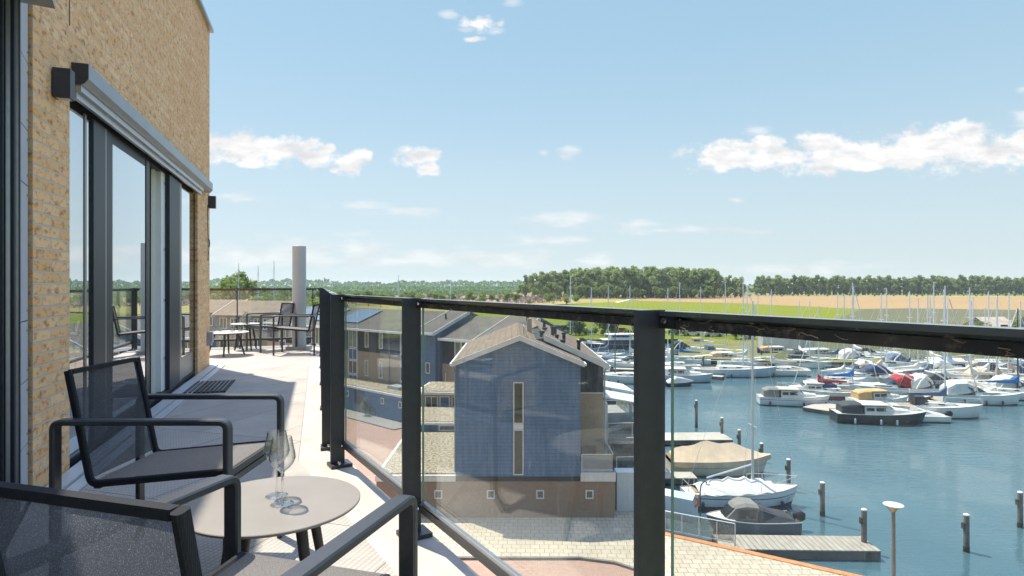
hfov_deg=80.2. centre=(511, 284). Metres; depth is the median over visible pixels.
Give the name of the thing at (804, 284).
poplar tree
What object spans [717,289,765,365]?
sailing boat
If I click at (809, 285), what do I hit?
poplar tree
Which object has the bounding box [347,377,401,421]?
extension
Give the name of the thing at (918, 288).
poplar tree
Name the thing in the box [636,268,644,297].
poplar tree
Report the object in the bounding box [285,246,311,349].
flue pipe
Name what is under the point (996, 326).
sailing boat
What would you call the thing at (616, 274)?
poplar tree
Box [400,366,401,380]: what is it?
window
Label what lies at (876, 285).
poplar tree
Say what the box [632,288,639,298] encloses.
broadleaf tree
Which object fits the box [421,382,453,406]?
flat roof annex
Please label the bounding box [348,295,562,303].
flowering heath
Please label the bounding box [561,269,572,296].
poplar tree
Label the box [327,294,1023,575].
glass balustrade
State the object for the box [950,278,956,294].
poplar tree
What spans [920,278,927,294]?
poplar tree
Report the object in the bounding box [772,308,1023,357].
bean field
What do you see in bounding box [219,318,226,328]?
window
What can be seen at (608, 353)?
sailing boat
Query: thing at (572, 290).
broadleaf tree
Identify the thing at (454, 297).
broadleaf tree
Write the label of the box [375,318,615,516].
gable house
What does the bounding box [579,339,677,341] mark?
quay wall
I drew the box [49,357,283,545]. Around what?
armchair
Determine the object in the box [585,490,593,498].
window
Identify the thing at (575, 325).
willow bush
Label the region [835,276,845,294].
poplar tree
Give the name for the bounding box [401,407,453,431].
flat roof annex
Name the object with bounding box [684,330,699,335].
parked car
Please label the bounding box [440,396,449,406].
window
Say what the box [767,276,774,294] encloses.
poplar tree
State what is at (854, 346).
sailing boat
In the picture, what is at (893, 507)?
street lamp
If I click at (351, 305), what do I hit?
ground
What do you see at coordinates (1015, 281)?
poplar tree
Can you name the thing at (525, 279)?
poplar tree
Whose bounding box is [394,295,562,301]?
heath
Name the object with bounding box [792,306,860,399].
sailing boat
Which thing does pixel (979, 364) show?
motor boat
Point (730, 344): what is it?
dyke grass
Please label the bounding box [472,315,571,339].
terraced house
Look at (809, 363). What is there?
sailing boat
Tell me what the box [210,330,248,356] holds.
side table
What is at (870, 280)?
poplar tree
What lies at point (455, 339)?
terraced house
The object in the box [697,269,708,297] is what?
poplar tree
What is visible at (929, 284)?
poplar tree
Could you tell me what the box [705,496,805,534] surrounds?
motor launch
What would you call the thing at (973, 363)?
cabin boat
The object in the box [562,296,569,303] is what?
shrub
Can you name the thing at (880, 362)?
sailing boat
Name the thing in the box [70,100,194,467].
sliding glass door
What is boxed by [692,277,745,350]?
sailing boat
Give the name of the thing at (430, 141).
sky
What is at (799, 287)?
poplar tree
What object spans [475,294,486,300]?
shrub
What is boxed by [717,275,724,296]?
poplar tree
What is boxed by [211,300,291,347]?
terraced house
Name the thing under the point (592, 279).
poplar tree
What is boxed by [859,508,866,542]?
mooring pile
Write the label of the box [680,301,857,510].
sailing boat
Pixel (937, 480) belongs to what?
water
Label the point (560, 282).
poplar tree
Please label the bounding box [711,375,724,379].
jetty
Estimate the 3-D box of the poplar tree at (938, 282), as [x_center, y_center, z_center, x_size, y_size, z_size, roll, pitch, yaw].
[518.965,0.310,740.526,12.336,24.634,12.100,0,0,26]
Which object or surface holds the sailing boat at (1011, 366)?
on the water
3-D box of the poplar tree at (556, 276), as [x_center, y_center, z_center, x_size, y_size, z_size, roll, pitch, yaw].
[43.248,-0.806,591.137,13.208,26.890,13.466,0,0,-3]
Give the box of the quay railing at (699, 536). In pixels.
[665,511,735,545]
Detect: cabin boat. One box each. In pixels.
[598,355,611,360]
[665,366,712,382]
[691,338,714,341]
[709,351,748,356]
[759,346,792,350]
[777,381,836,390]
[803,348,832,353]
[869,370,921,381]
[919,362,964,366]
[934,380,994,390]
[965,360,1006,366]
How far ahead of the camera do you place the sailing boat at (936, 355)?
100.16 m
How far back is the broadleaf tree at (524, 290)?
539.24 m
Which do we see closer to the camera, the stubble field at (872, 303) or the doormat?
the doormat
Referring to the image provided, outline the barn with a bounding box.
[962,317,1011,326]
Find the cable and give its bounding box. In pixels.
[207,205,209,253]
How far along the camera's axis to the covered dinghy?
80.62 m
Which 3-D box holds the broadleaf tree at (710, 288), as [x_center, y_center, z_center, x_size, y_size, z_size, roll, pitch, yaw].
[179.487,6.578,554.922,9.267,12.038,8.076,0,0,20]
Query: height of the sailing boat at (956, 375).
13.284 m
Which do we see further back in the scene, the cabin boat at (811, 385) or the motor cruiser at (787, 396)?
the cabin boat at (811, 385)
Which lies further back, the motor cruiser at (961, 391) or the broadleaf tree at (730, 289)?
the broadleaf tree at (730, 289)
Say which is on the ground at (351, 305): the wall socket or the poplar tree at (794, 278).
the poplar tree at (794, 278)
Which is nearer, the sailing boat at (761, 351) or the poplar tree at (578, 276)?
the sailing boat at (761, 351)
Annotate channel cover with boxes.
[46,364,224,491]
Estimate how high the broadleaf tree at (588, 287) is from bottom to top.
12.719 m
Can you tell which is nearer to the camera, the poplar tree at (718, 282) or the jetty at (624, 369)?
the jetty at (624, 369)
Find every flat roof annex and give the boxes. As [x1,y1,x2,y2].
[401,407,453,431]
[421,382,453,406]
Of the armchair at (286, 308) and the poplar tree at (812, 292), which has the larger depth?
the poplar tree at (812, 292)
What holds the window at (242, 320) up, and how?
in the terraced house at (226, 316)
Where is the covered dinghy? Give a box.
[665,376,692,386]
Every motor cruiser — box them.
[580,338,600,344]
[604,353,633,367]
[665,340,703,354]
[756,376,829,406]
[788,350,826,359]
[824,358,871,374]
[829,400,926,425]
[831,363,889,381]
[832,348,884,362]
[849,372,927,394]
[859,348,896,354]
[882,352,926,366]
[885,370,949,380]
[897,359,953,370]
[903,373,940,394]
[930,380,1021,405]
[960,366,1023,381]
[981,374,1023,390]
[999,358,1023,372]
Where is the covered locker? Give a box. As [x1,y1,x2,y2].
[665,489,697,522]
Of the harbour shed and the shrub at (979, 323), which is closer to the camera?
the harbour shed
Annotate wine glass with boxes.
[264,432,289,495]
[269,435,295,503]
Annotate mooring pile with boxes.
[694,400,697,427]
[719,417,723,433]
[736,429,740,444]
[759,442,762,452]
[785,458,790,483]
[818,481,824,516]
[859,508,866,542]
[961,513,969,552]
[1015,491,1023,527]
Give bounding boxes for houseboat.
[585,333,633,349]
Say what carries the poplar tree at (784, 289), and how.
on the ground at (351, 305)
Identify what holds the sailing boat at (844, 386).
on the water
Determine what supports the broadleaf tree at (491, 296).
on the dry field at (582, 301)
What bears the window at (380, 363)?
in the terraced house at (374, 344)
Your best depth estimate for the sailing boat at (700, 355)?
105.98 m
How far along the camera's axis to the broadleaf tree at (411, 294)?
405.04 m
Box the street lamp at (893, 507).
[883,501,903,575]
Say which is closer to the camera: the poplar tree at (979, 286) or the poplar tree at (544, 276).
the poplar tree at (544, 276)
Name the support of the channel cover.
on the terrace floor
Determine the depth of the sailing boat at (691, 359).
103.45 m
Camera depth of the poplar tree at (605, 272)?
579.99 m
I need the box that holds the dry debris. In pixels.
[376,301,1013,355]
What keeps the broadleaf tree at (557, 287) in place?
on the heath at (490, 300)
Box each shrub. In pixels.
[210,293,220,299]
[254,297,272,300]
[260,294,273,300]
[272,293,283,300]
[280,296,291,300]
[306,300,318,305]
[360,397,370,414]
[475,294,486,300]
[545,293,553,300]
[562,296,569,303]
[571,294,579,301]
[592,327,598,333]
[973,321,989,325]
[1011,317,1023,327]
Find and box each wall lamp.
[52,67,74,100]
[208,196,215,208]
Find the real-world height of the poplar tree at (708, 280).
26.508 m
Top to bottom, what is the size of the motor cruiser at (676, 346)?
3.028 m
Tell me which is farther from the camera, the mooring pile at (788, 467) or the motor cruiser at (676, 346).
the motor cruiser at (676, 346)
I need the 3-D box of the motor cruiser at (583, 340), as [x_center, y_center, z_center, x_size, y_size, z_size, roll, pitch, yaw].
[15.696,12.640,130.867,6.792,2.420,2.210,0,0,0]
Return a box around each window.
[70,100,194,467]
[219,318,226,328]
[219,337,227,346]
[230,318,236,328]
[240,318,245,328]
[263,318,270,329]
[279,330,285,340]
[311,328,318,343]
[348,330,356,347]
[348,348,356,359]
[348,360,356,373]
[365,332,368,347]
[365,360,368,375]
[379,333,382,348]
[379,362,382,378]
[400,334,401,352]
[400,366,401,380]
[425,362,429,373]
[425,396,437,406]
[434,490,441,498]
[439,425,453,430]
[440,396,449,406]
[454,342,461,356]
[487,490,494,498]
[513,382,523,423]
[513,429,523,474]
[536,490,543,498]
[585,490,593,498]
[720,502,733,515]
[739,510,757,518]
[983,393,999,394]
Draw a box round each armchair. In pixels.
[0,474,417,575]
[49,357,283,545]
[246,303,296,352]
[273,304,319,355]
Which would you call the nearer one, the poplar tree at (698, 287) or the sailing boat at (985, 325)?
the sailing boat at (985, 325)
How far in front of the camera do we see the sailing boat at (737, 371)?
88.72 m
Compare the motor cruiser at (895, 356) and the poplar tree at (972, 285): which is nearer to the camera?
the motor cruiser at (895, 356)
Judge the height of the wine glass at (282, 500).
0.208 m
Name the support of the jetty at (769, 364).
on the water
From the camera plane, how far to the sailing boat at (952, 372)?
86.11 m
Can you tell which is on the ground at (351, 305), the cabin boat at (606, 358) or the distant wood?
the distant wood
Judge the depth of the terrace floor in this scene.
3.19 m
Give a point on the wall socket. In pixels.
(210, 338)
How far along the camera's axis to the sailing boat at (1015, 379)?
71.86 m
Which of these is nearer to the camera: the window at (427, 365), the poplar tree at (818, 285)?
the window at (427, 365)
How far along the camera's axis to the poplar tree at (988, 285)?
750.00 m
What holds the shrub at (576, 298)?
on the dry field at (582, 301)
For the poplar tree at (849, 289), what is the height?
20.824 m
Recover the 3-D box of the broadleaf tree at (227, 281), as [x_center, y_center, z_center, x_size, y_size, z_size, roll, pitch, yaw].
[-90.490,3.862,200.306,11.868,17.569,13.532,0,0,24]
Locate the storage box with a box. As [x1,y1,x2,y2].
[614,467,633,510]
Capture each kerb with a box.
[458,556,633,570]
[665,532,861,575]
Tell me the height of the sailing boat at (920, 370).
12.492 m
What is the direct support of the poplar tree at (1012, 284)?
on the meadow
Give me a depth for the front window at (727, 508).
33.37 m
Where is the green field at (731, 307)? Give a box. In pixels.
[473,301,856,338]
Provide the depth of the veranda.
41.07 m
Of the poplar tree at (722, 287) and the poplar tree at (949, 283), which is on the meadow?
the poplar tree at (949, 283)
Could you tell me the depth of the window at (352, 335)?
65.01 m
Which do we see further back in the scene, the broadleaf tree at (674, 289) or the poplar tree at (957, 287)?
the poplar tree at (957, 287)
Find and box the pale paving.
[421,441,842,575]
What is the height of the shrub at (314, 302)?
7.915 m
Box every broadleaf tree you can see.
[213,270,261,299]
[258,286,272,296]
[278,290,289,295]
[362,290,372,305]
[408,291,415,297]
[448,293,456,299]
[465,291,475,300]
[488,294,495,301]
[503,292,510,298]
[513,293,520,302]
[516,284,523,293]
[521,285,531,296]
[531,287,538,294]
[540,286,548,293]
[545,282,554,292]
[552,283,562,295]
[566,286,574,293]
[575,284,586,292]
[583,285,590,298]
[592,286,599,297]
[599,282,609,298]
[606,284,614,298]
[614,285,623,298]
[625,288,631,294]
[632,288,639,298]
[652,286,658,293]
[658,288,665,294]
[669,286,677,298]
[681,288,688,296]
[692,288,698,298]
[704,285,713,293]
[717,289,723,298]
[727,287,734,297]
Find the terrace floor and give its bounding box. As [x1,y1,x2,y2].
[80,345,478,575]
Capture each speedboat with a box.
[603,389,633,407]
[910,405,952,422]
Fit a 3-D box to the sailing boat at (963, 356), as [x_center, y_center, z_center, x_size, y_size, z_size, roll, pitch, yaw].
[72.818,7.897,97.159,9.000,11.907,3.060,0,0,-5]
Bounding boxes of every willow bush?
[566,320,585,334]
[571,322,585,334]
[593,323,614,335]
[605,324,618,332]
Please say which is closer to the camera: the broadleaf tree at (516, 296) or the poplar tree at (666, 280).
the broadleaf tree at (516, 296)
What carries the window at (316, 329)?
in the terraced house at (374, 344)
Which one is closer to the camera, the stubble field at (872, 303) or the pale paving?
the pale paving
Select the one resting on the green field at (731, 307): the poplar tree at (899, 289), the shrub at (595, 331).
the shrub at (595, 331)
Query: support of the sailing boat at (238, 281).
on the water
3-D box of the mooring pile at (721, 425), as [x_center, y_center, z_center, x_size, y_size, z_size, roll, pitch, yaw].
[18.349,12.838,53.216,0.341,2.525,0.291,0,0,0]
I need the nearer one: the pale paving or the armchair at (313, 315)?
the armchair at (313, 315)
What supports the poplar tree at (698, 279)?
on the stubble field at (872, 303)
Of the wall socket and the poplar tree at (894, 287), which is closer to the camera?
the wall socket
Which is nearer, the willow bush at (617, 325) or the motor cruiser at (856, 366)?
the motor cruiser at (856, 366)
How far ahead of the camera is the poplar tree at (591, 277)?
585.89 m
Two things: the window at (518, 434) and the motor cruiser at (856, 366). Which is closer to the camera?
the window at (518, 434)
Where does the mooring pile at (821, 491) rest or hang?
in the water
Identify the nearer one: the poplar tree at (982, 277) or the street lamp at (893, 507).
the street lamp at (893, 507)
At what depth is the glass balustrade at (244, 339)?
10.80 m
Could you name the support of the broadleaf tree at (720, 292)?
on the stubble field at (872, 303)
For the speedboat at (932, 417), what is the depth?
59.42 m
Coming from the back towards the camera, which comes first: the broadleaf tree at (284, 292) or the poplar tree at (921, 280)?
the poplar tree at (921, 280)
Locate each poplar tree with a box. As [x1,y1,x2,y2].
[523,274,529,295]
[527,272,536,295]
[532,275,538,294]
[535,274,544,293]
[542,273,547,295]
[546,272,553,295]
[552,271,559,294]
[556,272,565,295]
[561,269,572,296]
[571,270,577,294]
[574,269,583,297]
[581,271,591,297]
[587,269,597,296]
[588,267,597,297]
[592,267,606,297]
[602,270,610,297]
[606,271,613,296]
[610,269,624,297]
[619,267,632,297]
[624,270,637,297]
[628,268,641,297]
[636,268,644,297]
[642,270,651,297]
[645,266,656,297]
[648,268,662,297]
[655,268,668,297]
[662,273,670,297]
[664,267,675,297]
[668,270,675,297]
[670,270,683,297]
[680,268,692,297]
[687,269,698,297]
[688,271,699,297]
[696,268,701,293]
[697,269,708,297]
[702,270,714,297]
[709,267,721,297]
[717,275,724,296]
[723,275,733,297]
[731,278,738,297]
[736,277,745,297]
[752,276,760,294]
[756,275,766,294]
[762,277,769,294]
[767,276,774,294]
[771,275,781,294]
[780,278,786,294]
[784,278,789,294]
[786,278,794,294]
[791,274,797,294]
[794,277,803,294]
[799,275,807,294]
[804,276,814,293]
[811,274,822,294]
[811,277,816,294]
[819,277,824,294]
[823,278,827,292]
[826,278,833,294]
[832,276,837,294]
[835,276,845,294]
[838,276,848,294]
[845,278,851,294]
[851,278,859,294]
[856,276,860,294]
[858,278,865,294]
[860,277,869,294]
[865,275,873,294]
[871,277,880,294]
[877,275,885,294]
[878,279,886,294]
[883,275,890,294]
[890,278,897,294]
[891,278,899,294]
[896,277,903,294]
[899,276,908,294]
[905,278,912,294]
[909,276,918,294]
[916,275,924,293]
[916,277,921,294]
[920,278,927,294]
[925,278,932,294]
[930,275,936,294]
[933,275,943,294]
[940,276,945,294]
[943,276,953,293]
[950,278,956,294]
[952,277,962,294]
[958,274,966,294]
[966,275,973,293]
[969,275,978,294]
[972,276,983,294]
[979,275,985,293]
[981,276,991,294]
[984,276,993,294]
[991,279,996,294]
[994,278,998,294]
[995,276,1004,294]
[1003,276,1009,293]
[1005,277,1016,294]
[1012,277,1019,293]
[1017,277,1023,294]
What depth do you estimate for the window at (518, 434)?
32.38 m
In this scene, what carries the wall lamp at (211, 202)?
attached to the apartment building
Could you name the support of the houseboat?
on the water
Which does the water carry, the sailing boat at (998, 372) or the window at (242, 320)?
the sailing boat at (998, 372)
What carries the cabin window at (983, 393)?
in the motor cruiser at (961, 391)
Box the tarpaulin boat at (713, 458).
[665,440,770,476]
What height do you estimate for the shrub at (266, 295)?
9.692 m
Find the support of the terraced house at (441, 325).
on the ground at (351, 305)
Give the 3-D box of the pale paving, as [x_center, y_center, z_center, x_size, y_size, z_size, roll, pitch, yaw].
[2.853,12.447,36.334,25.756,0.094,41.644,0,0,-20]
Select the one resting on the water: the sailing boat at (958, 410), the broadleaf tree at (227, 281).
the sailing boat at (958, 410)
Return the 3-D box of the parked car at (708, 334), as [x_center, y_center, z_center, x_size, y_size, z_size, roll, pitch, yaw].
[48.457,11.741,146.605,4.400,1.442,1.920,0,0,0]
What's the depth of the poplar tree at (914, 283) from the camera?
744.88 m
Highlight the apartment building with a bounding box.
[0,0,213,486]
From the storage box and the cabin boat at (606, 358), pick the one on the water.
the cabin boat at (606, 358)
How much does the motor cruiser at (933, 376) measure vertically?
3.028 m
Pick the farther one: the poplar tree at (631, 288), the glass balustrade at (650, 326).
the poplar tree at (631, 288)
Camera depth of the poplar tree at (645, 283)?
573.32 m
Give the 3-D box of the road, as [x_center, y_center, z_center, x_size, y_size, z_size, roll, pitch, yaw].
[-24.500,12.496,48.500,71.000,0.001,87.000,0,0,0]
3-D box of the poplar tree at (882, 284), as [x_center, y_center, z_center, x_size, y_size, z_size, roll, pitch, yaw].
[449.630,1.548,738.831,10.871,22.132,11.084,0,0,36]
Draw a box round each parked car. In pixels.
[555,325,569,332]
[619,327,631,332]
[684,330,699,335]
[703,332,722,336]
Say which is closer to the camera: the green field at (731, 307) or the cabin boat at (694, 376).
the cabin boat at (694, 376)
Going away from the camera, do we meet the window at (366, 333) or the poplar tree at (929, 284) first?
the window at (366, 333)
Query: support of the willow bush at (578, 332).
on the dyke grass at (730, 344)
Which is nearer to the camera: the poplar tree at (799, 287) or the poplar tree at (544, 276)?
the poplar tree at (544, 276)
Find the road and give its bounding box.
[345,418,633,575]
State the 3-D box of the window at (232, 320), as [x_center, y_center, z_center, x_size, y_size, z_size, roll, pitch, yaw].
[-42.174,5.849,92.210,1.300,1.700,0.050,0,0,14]
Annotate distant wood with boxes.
[210,278,753,295]
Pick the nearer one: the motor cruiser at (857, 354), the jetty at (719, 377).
the jetty at (719, 377)
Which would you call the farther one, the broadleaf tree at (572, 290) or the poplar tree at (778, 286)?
the poplar tree at (778, 286)
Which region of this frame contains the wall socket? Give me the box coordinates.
[207,332,213,345]
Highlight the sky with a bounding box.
[202,0,1023,285]
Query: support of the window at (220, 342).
in the terraced house at (226, 316)
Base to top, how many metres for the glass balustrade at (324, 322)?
1.042 m
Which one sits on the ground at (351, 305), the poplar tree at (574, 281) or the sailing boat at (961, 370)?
the poplar tree at (574, 281)
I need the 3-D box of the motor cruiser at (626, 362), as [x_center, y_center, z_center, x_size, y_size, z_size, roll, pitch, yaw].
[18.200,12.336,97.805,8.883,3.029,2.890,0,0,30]
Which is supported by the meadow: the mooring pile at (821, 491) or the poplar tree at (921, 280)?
the poplar tree at (921, 280)
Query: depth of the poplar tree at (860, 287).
729.40 m
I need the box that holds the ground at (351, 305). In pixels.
[251,286,1023,318]
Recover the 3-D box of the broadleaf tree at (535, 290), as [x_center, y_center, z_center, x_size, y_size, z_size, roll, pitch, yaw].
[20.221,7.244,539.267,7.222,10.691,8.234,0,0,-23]
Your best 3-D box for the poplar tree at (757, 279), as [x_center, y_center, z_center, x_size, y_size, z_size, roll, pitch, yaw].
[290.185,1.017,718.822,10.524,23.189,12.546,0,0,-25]
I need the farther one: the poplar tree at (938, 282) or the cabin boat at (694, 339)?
the poplar tree at (938, 282)
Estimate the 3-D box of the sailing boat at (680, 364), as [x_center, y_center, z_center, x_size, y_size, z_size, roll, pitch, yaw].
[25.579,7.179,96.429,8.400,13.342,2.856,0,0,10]
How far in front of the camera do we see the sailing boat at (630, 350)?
105.08 m
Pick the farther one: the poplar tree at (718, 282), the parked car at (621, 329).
the poplar tree at (718, 282)
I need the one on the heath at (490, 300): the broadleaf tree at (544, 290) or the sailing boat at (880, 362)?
the broadleaf tree at (544, 290)
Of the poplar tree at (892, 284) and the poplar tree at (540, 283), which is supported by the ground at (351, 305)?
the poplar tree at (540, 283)
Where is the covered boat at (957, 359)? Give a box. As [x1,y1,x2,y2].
[952,358,964,360]
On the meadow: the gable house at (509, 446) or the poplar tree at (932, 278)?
the poplar tree at (932, 278)
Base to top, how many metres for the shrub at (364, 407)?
1.806 m
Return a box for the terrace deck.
[82,347,397,575]
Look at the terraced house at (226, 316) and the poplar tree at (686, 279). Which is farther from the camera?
the poplar tree at (686, 279)
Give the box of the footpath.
[347,409,401,429]
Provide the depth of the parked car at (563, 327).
158.55 m
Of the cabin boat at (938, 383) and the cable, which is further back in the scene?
the cabin boat at (938, 383)
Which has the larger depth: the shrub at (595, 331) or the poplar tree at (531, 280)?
the poplar tree at (531, 280)
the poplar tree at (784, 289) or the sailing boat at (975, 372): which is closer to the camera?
the sailing boat at (975, 372)
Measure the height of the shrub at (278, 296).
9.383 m
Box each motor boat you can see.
[845,388,907,402]
[947,362,999,373]
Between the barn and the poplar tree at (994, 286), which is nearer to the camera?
the barn
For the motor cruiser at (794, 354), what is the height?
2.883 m
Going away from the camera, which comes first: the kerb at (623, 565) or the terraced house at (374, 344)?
the kerb at (623, 565)
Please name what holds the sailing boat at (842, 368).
on the water
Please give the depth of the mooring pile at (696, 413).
57.41 m
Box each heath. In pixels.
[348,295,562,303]
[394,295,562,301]
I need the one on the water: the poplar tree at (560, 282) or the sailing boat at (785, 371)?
the sailing boat at (785, 371)
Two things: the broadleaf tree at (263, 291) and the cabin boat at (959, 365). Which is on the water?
the cabin boat at (959, 365)
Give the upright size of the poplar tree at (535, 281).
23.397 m
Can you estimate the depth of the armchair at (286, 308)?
10.19 m
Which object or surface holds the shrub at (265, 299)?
on the ground at (351, 305)
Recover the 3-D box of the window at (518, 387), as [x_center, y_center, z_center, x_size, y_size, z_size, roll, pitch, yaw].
[0.341,6.292,32.375,0.546,2.217,0.050,0,0,0]
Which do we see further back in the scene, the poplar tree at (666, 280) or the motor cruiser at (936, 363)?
the poplar tree at (666, 280)
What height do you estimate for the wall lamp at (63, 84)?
0.165 m
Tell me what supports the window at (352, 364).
in the terraced house at (374, 344)
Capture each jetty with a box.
[609,368,633,371]
[665,432,732,444]
[665,472,697,483]
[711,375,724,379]
[712,534,880,560]
[766,363,809,369]
[803,403,835,414]
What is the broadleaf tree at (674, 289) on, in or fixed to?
on the stubble field at (872, 303)
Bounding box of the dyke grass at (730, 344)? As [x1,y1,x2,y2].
[678,339,1021,363]
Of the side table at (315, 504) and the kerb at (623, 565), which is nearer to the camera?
the side table at (315, 504)
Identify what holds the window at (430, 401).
in the flat roof annex at (438, 394)
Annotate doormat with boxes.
[169,379,234,392]
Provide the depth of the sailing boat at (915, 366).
84.34 m
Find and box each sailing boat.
[234,263,241,299]
[566,275,574,335]
[586,287,599,354]
[592,285,624,357]
[596,324,633,383]
[611,287,633,361]
[662,288,701,370]
[665,282,710,364]
[680,287,730,362]
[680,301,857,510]
[691,278,776,377]
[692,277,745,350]
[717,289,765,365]
[738,298,788,364]
[747,289,811,375]
[774,301,832,367]
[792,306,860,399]
[793,301,808,352]
[806,294,866,381]
[811,292,859,365]
[812,283,878,389]
[846,286,869,354]
[849,293,903,369]
[866,288,914,369]
[880,291,930,368]
[884,320,912,354]
[886,286,982,418]
[886,298,938,373]
[888,295,947,375]
[907,282,957,373]
[919,296,941,360]
[921,292,986,386]
[928,287,998,379]
[928,303,977,369]
[946,297,991,361]
[947,301,1020,382]
[953,291,1009,373]
[963,299,1004,366]
[967,296,1023,384]
[978,307,1013,359]
[979,308,1023,400]
[986,293,1023,377]
[994,301,1023,377]
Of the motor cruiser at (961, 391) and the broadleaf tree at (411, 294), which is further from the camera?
the broadleaf tree at (411, 294)
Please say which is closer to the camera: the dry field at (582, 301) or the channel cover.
the channel cover
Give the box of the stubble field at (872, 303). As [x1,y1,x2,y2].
[634,296,1023,309]
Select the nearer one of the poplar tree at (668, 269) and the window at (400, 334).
the window at (400, 334)
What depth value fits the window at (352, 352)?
65.01 m
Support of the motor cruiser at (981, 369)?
on the water
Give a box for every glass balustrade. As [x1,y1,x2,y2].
[210,288,318,347]
[319,288,336,450]
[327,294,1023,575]
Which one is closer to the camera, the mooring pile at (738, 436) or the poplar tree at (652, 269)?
the mooring pile at (738, 436)
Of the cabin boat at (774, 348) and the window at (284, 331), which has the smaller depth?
the window at (284, 331)
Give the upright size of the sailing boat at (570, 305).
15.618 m
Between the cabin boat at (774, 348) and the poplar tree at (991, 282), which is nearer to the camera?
the cabin boat at (774, 348)
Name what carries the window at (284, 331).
in the terraced house at (374, 344)
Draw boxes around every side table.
[188,476,359,565]
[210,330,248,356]
[231,323,258,350]
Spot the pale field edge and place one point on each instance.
(891, 296)
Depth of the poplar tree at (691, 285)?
563.61 m
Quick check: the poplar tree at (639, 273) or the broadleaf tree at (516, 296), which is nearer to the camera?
the broadleaf tree at (516, 296)
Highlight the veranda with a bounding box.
[603,381,633,470]
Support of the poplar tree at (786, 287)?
on the ground at (351, 305)
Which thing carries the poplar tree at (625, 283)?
on the ground at (351, 305)
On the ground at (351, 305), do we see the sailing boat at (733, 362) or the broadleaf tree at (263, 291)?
the broadleaf tree at (263, 291)
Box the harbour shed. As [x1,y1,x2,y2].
[758,336,813,348]
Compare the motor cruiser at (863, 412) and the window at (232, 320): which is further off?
the window at (232, 320)
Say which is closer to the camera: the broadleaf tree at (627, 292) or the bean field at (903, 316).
the bean field at (903, 316)
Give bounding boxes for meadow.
[749,293,1023,295]
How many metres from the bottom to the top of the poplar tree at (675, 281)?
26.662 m
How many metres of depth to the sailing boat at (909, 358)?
89.67 m
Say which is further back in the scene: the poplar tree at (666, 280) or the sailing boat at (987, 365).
the poplar tree at (666, 280)
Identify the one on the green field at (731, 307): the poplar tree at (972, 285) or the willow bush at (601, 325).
the willow bush at (601, 325)
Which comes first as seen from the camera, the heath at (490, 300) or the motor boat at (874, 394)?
the motor boat at (874, 394)
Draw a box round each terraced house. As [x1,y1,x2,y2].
[210,299,247,347]
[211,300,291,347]
[263,306,446,384]
[421,310,478,386]
[437,315,505,381]
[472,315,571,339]
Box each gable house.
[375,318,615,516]
[519,318,610,459]
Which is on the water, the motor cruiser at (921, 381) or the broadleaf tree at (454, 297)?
the motor cruiser at (921, 381)
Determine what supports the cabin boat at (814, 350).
on the water
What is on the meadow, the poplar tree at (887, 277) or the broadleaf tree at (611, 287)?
the poplar tree at (887, 277)
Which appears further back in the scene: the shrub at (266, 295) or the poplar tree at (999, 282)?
the poplar tree at (999, 282)
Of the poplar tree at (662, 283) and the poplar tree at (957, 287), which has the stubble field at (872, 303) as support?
the poplar tree at (662, 283)
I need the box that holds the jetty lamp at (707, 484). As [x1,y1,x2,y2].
[699,481,709,521]
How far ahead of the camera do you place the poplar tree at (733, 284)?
592.79 m
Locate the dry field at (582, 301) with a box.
[358,298,628,310]
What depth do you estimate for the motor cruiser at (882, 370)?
82.79 m
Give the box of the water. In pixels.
[581,341,1023,575]
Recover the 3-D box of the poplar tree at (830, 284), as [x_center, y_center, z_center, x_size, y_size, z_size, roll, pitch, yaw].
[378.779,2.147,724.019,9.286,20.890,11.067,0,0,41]
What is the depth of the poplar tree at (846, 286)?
733.76 m
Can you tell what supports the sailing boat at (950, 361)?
on the water
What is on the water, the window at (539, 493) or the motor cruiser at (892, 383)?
the motor cruiser at (892, 383)
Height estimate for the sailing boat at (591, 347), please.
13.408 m
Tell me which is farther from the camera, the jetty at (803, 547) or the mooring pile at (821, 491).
the mooring pile at (821, 491)
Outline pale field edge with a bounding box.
[746,295,1023,296]
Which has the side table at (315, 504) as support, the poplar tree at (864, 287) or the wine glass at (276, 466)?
the wine glass at (276, 466)
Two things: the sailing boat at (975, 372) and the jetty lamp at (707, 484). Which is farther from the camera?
the sailing boat at (975, 372)
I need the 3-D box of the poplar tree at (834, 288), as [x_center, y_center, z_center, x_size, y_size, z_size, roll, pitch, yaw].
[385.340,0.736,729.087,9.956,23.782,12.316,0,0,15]
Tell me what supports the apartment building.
on the ground at (351, 305)
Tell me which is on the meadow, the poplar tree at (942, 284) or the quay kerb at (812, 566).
the poplar tree at (942, 284)
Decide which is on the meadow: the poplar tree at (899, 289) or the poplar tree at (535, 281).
the poplar tree at (899, 289)
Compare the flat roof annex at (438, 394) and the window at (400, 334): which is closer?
the flat roof annex at (438, 394)
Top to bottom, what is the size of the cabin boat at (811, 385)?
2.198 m
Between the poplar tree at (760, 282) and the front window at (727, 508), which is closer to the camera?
the front window at (727, 508)
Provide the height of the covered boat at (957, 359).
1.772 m
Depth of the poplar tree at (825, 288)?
730.15 m
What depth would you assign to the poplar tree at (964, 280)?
750.73 m
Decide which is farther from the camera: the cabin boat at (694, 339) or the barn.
the barn
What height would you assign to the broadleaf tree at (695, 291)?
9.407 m
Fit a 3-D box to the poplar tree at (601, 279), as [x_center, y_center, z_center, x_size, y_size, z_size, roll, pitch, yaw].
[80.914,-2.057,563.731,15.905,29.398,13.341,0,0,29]
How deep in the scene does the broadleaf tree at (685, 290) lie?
555.39 m

